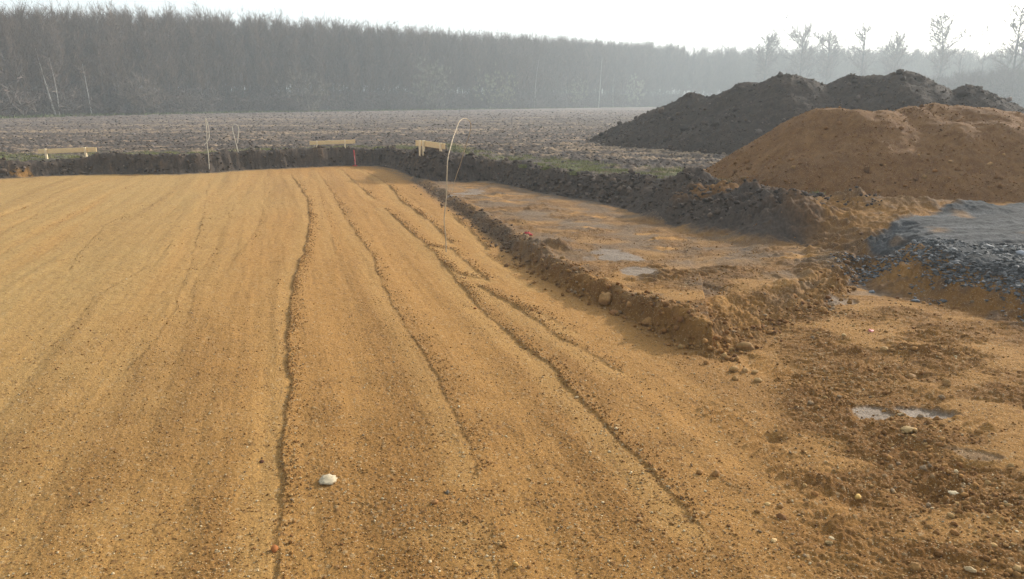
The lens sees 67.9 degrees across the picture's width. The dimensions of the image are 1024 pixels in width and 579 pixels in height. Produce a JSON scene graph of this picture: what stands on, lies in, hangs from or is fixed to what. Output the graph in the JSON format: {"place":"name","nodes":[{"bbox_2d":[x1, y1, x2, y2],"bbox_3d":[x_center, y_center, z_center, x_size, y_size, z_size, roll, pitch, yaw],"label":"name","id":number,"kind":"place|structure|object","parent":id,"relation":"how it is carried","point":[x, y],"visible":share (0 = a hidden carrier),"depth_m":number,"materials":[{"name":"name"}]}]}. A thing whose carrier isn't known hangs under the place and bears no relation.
{"place":"outdoors","nodes":[
{"label":"outdoors","id":0,"kind":"place"},
{"bbox_2d":[0,106,825,193],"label":"grass","id":1,"kind":"structure","parent":0,"point":[592,168],"depth_m":25.16,"materials":[{"name":"green plant"}]},
{"bbox_2d":[0,146,921,302],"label":"soil bank","id":2,"kind":"structure","parent":0,"point":[804,219],"depth_m":18.66,"materials":[{"name":"soil"}]},
{"bbox_2d":[38,147,96,158],"bbox_3d":[-14.512,-4.396,24.841,1.907,0.498,0.088,0,14,0],"label":"batter board","id":3,"kind":"object","parent":2,"relation":"on","point":[85,150],"visible":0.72,"depth_m":24.82,"materials":[{"name":"brown wood"}]},
{"bbox_2d":[204,118,209,168],"bbox_3d":[-9.979,-4.734,24.920,0.068,1.725,0.228,10,17,36],"label":"bent rod","id":4,"kind":"object","parent":2,"relation":"on","point":[208,139],"visible":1,"depth_m":24.88,"materials":[{"name":"beige metal"}]},
{"bbox_2d":[232,124,238,150],"bbox_3d":[-9.426,-5.065,26.076,0.253,1.190,0.149,0,14,0],"label":"bent rod","id":5,"kind":"object","parent":2,"relation":"on","point":[234,136],"visible":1,"depth_m":26.03,"materials":[{"name":"grey metal"}]},
{"bbox_2d":[309,140,354,147],"bbox_3d":[-6.587,-5.290,27.943,1.642,0.412,0.088,-3,14,-12],"label":"batter board","id":6,"kind":"object","parent":2,"relation":"on","point":[344,142],"visible":0.81,"depth_m":27.93,"materials":[{"name":"brown wood"}]},
{"bbox_2d":[416,140,444,155],"bbox_3d":[-2.483,-4.274,23.313,0.224,0.572,1.476,-13,19,-42],"label":"batter board","id":7,"kind":"object","parent":2,"relation":"on","point":[424,143],"visible":0.92,"depth_m":23.32,"materials":[{"name":"brown wood"}]},
{"bbox_2d":[826,237,1023,325],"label":"crushed stone","id":8,"kind":"object","parent":2,"relation":"on","point":[934,253],"visible":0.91,"depth_m":9.12,"materials":[{"name":"grey gravel"}]},
{"bbox_2d":[0,107,953,200],"bbox_3d":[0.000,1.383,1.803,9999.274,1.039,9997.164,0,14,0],"label":"field","id":9,"kind":"structure","parent":0,"point":[153,130],"depth_m":41.52,"materials":[{"name":"soil"}]},
{"bbox_2d":[21,38,58,115],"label":"birch tree","id":10,"kind":"object","parent":9,"relation":"on","point":[36,55],"visible":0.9,"depth_m":87.55,"materials":[{"name":"grey plant"}]},
{"bbox_2d":[27,46,69,115],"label":"birch tree","id":11,"kind":"object","parent":9,"relation":"on","point":[52,73],"visible":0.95,"depth_m":88.01,"materials":[{"name":"grey plant"}]},
{"bbox_2d":[65,47,103,113],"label":"birch tree","id":12,"kind":"object","parent":9,"relation":"on","point":[86,68],"visible":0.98,"depth_m":93.27,"materials":[{"name":"grey plant"}]},
{"bbox_2d":[110,71,171,114],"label":"shrub","id":13,"kind":"object","parent":9,"relation":"on","point":[139,80],"visible":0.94,"depth_m":98.69,"materials":[{"name":"grey plant"}]},
{"bbox_2d":[273,68,343,111],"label":"shrub","id":14,"kind":"object","parent":9,"relation":"on","point":[323,93],"visible":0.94,"depth_m":125.89,"materials":[{"name":"grey plant"}]},
{"bbox_2d":[410,56,452,109],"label":"shrub","id":15,"kind":"object","parent":9,"relation":"on","point":[433,91],"visible":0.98,"depth_m":148.64,"materials":[{"name":"grey plant"}]},
{"bbox_2d":[0,110,882,224],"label":"soil clods","id":16,"kind":"object","parent":9,"relation":"on","point":[603,193],"visible":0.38,"depth_m":25.00,"materials":[{"name":"brown soil"}]},
{"bbox_2d":[461,62,517,108],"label":"shrub","id":17,"kind":"object","parent":9,"relation":"on","point":[492,82],"visible":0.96,"depth_m":164.86,"materials":[{"name":"grey plant"}]},
{"bbox_2d":[0,0,1023,117],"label":"woodland","id":18,"kind":"object","parent":9,"relation":"on","point":[198,64],"visible":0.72,"depth_m":137.64,"materials":[{"name":"grey plant"}]},
{"bbox_2d":[534,58,543,106],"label":"birch tree","id":19,"kind":"object","parent":9,"relation":"on","point":[540,75],"visible":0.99,"depth_m":179.23,"materials":[{"name":"grey plant"}]},
{"bbox_2d":[558,75,590,107],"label":"shrub","id":20,"kind":"object","parent":9,"relation":"on","point":[574,89],"visible":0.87,"depth_m":196.17,"materials":[{"name":"grey plant"}]},
{"bbox_2d":[595,54,608,107],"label":"birch tree","id":21,"kind":"object","parent":9,"relation":"on","point":[601,75],"visible":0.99,"depth_m":206.41,"materials":[{"name":"grey plant"}]},
{"bbox_2d":[623,73,646,106],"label":"shrub","id":22,"kind":"object","parent":9,"relation":"on","point":[639,89],"visible":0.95,"depth_m":221.90,"materials":[{"name":"grey plant"}]},
{"bbox_2d":[748,26,787,81],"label":"bare tree","id":23,"kind":"object","parent":9,"relation":"on","point":[770,41],"visible":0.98,"depth_m":215.42,"materials":[{"name":"grey plant"}]},
{"bbox_2d":[773,12,830,77],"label":"bare tree","id":24,"kind":"object","parent":9,"relation":"on","point":[802,46],"visible":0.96,"depth_m":205.63,"materials":[{"name":"grey plant"}]},
{"bbox_2d":[587,71,1023,154],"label":"soil heap","id":25,"kind":"object","parent":9,"relation":"on","point":[844,94],"visible":0.58,"depth_m":27.37,"materials":[{"name":"black soil"}]},
{"bbox_2d":[585,69,1023,202],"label":"heap clods","id":26,"kind":"object","parent":25,"relation":"on","point":[960,93],"visible":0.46,"depth_m":26.14,"materials":[{"name":"brown soil"}]},
{"bbox_2d":[810,25,851,83],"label":"bare tree","id":27,"kind":"object","parent":9,"relation":"on","point":[827,65],"visible":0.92,"depth_m":210.31,"materials":[{"name":"grey plant"}]},
{"bbox_2d":[839,16,886,75],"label":"bare tree","id":28,"kind":"object","parent":9,"relation":"on","point":[862,59],"visible":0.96,"depth_m":202.03,"materials":[{"name":"grey plant"}]},
{"bbox_2d":[879,28,918,74],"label":"bare tree","id":29,"kind":"object","parent":9,"relation":"on","point":[897,50],"visible":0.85,"depth_m":199.71,"materials":[{"name":"grey plant"}]},
{"bbox_2d":[914,2,976,76],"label":"bare tree","id":30,"kind":"object","parent":9,"relation":"on","point":[941,50],"visible":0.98,"depth_m":184.74,"materials":[{"name":"grey plant"}]},
{"bbox_2d":[946,23,973,78],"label":"bare tree","id":31,"kind":"object","parent":9,"relation":"on","point":[962,50],"visible":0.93,"depth_m":181.66,"materials":[{"name":"grey plant"}]},
{"bbox_2d":[978,18,998,72],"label":"bare tree","id":32,"kind":"object","parent":9,"relation":"on","point":[982,34],"visible":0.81,"depth_m":179.08,"materials":[{"name":"grey plant"}]},
{"bbox_2d":[988,0,1023,75],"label":"bare tree","id":33,"kind":"object","parent":9,"relation":"on","point":[1013,24],"visible":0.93,"depth_m":157.83,"materials":[{"name":"grey plant"}]},
{"bbox_2d":[0,166,1023,578],"bbox_3d":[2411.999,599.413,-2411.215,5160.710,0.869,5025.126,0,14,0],"label":"ground","id":34,"kind":"structure","parent":0,"point":[50,288],"depth_m":6.21,"materials":[{"name":"brown soil"}]},
{"bbox_2d":[270,544,277,552],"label":"stone","id":35,"kind":"object","parent":34,"relation":"on","point":[274,548],"visible":1,"depth_m":3.97,"materials":[{"name":"orange stone"}]},
{"bbox_2d":[319,474,336,484],"bbox_3d":[-1.131,1.170,4.681,0.114,0.035,0.131,0,14,0],"label":"stone","id":36,"kind":"object","parent":34,"relation":"on","point":[328,479],"visible":1,"depth_m":4.66,"materials":[{"name":"white stone"}]},
{"bbox_2d":[444,118,470,251],"bbox_3d":[-1.042,-2.386,15.241,0.511,2.031,7.503,-1,14,-4],"label":"arched rod","id":37,"kind":"object","parent":34,"relation":"on","point":[455,177],"visible":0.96,"depth_m":11.87,"materials":[{"name":"metal"}]},
{"bbox_2d":[0,179,1023,578],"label":"gravel crumbs","id":38,"kind":"object","parent":34,"relation":"on","point":[824,309],"visible":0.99,"depth_m":5.20,"materials":[{"name":"brown gravel"}]},
{"bbox_2d":[598,292,611,305],"bbox_3d":[1.081,0.117,8.733,0.160,0.160,0.164,4,15,17],"label":"stone","id":39,"kind":"object","parent":34,"relation":"on","point":[605,299],"visible":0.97,"depth_m":8.69,"materials":[{"name":"beige stone"}]},
{"bbox_2d":[642,316,650,326],"bbox_3d":[1.435,0.345,7.954,0.166,0.114,0.101,0,14,0],"label":"stone","id":40,"kind":"object","parent":34,"relation":"on","point":[646,321],"visible":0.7,"depth_m":7.93,"materials":[{"name":"brown stone"}]},
{"bbox_2d":[696,469,702,474],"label":"stone","id":41,"kind":"object","parent":34,"relation":"on","point":[699,471],"visible":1,"depth_m":4.79,"materials":[{"name":"brown stone"}]},
{"bbox_2d":[711,469,718,476],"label":"stone","id":42,"kind":"object","parent":34,"relation":"on","point":[715,473],"visible":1,"depth_m":4.76,"materials":[{"name":"brown stone"}]},
{"bbox_2d":[729,366,738,372],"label":"stone","id":43,"kind":"object","parent":34,"relation":"on","point":[734,369],"visible":1,"depth_m":6.55,"materials":[{"name":"beige stone"}]},
{"bbox_2d":[736,342,753,350],"bbox_3d":[2.208,0.551,7.237,0.186,0.124,0.120,0,14,0],"label":"stone","id":44,"kind":"object","parent":34,"relation":"on","point":[742,346],"visible":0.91,"depth_m":7.19,"materials":[{"name":"beige stone"}]},
{"bbox_2d":[705,103,1023,202],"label":"sand heap","id":45,"kind":"object","parent":34,"relation":"on","point":[970,154],"visible":0.91,"depth_m":15.45,"materials":[{"name":"brown sand"}]},
{"bbox_2d":[879,346,887,350],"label":"stone","id":46,"kind":"object","parent":34,"relation":"on","point":[883,348],"visible":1,"depth_m":6.92,"materials":[{"name":"beige stone"}]},
{"bbox_2d":[900,426,913,432],"bbox_3d":[2.755,0.974,5.311,0.091,0.039,0.082,-11,18,-38],"label":"stone","id":47,"kind":"object","parent":34,"relation":"on","point":[907,429],"visible":1,"depth_m":5.29,"materials":[{"name":"beige stone"}]},
{"bbox_2d":[906,373,917,378],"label":"stone","id":48,"kind":"object","parent":34,"relation":"on","point":[910,376],"visible":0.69,"depth_m":6.36,"materials":[{"name":"beige stone"}]},
{"bbox_2d":[908,561,921,570],"bbox_3d":[2.033,1.400,3.836,0.057,0.054,0.058,0,14,0],"label":"stone","id":49,"kind":"object","parent":34,"relation":"on","point":[916,566],"visible":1,"depth_m":3.82,"materials":[{"name":"beige stone"}]},
{"bbox_2d":[942,378,950,386],"bbox_3d":[3.477,0.749,6.087,0.070,0.070,0.068,10,17,34],"label":"stone","id":50,"kind":"object","parent":34,"relation":"on","point":[946,382],"visible":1,"depth_m":6.06,"materials":[{"name":"brown stone"}]},
{"bbox_2d":[948,491,958,494],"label":"stone","id":51,"kind":"object","parent":34,"relation":"on","point":[952,492],"visible":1,"depth_m":4.55,"materials":[{"name":"white stone"}]},
{"bbox_2d":[963,566,976,572],"bbox_3d":[2.294,1.400,3.803,0.051,0.029,0.048,0,14,0],"label":"stone","id":52,"kind":"object","parent":34,"relation":"on","point":[970,569],"visible":1,"depth_m":3.80,"materials":[{"name":"beige stone"}]},
{"bbox_2d":[1013,564,1021,571],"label":"stone","id":53,"kind":"object","parent":34,"relation":"on","point":[1016,567],"visible":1,"depth_m":3.77,"materials":[{"name":"beige stone"}]},
{"bbox_2d":[0,0,1023,93],"label":"sky","id":54,"kind":"structure","parent":0,"point":[715,22],"materials":[{"name":"white"}]},
{"bbox_2d":[865,199,1023,276],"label":"gravel road","id":55,"kind":"structure","parent":0,"point":[970,222],"depth_m":10.97,"materials":[{"name":"grey gravel"}]},
{"bbox_2d":[1015,250,1023,254],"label":"stone","id":56,"kind":"object","parent":55,"relation":"on","point":[1020,252],"visible":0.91,"depth_m":9.07,"materials":[{"name":"grey stone"}]}
]}

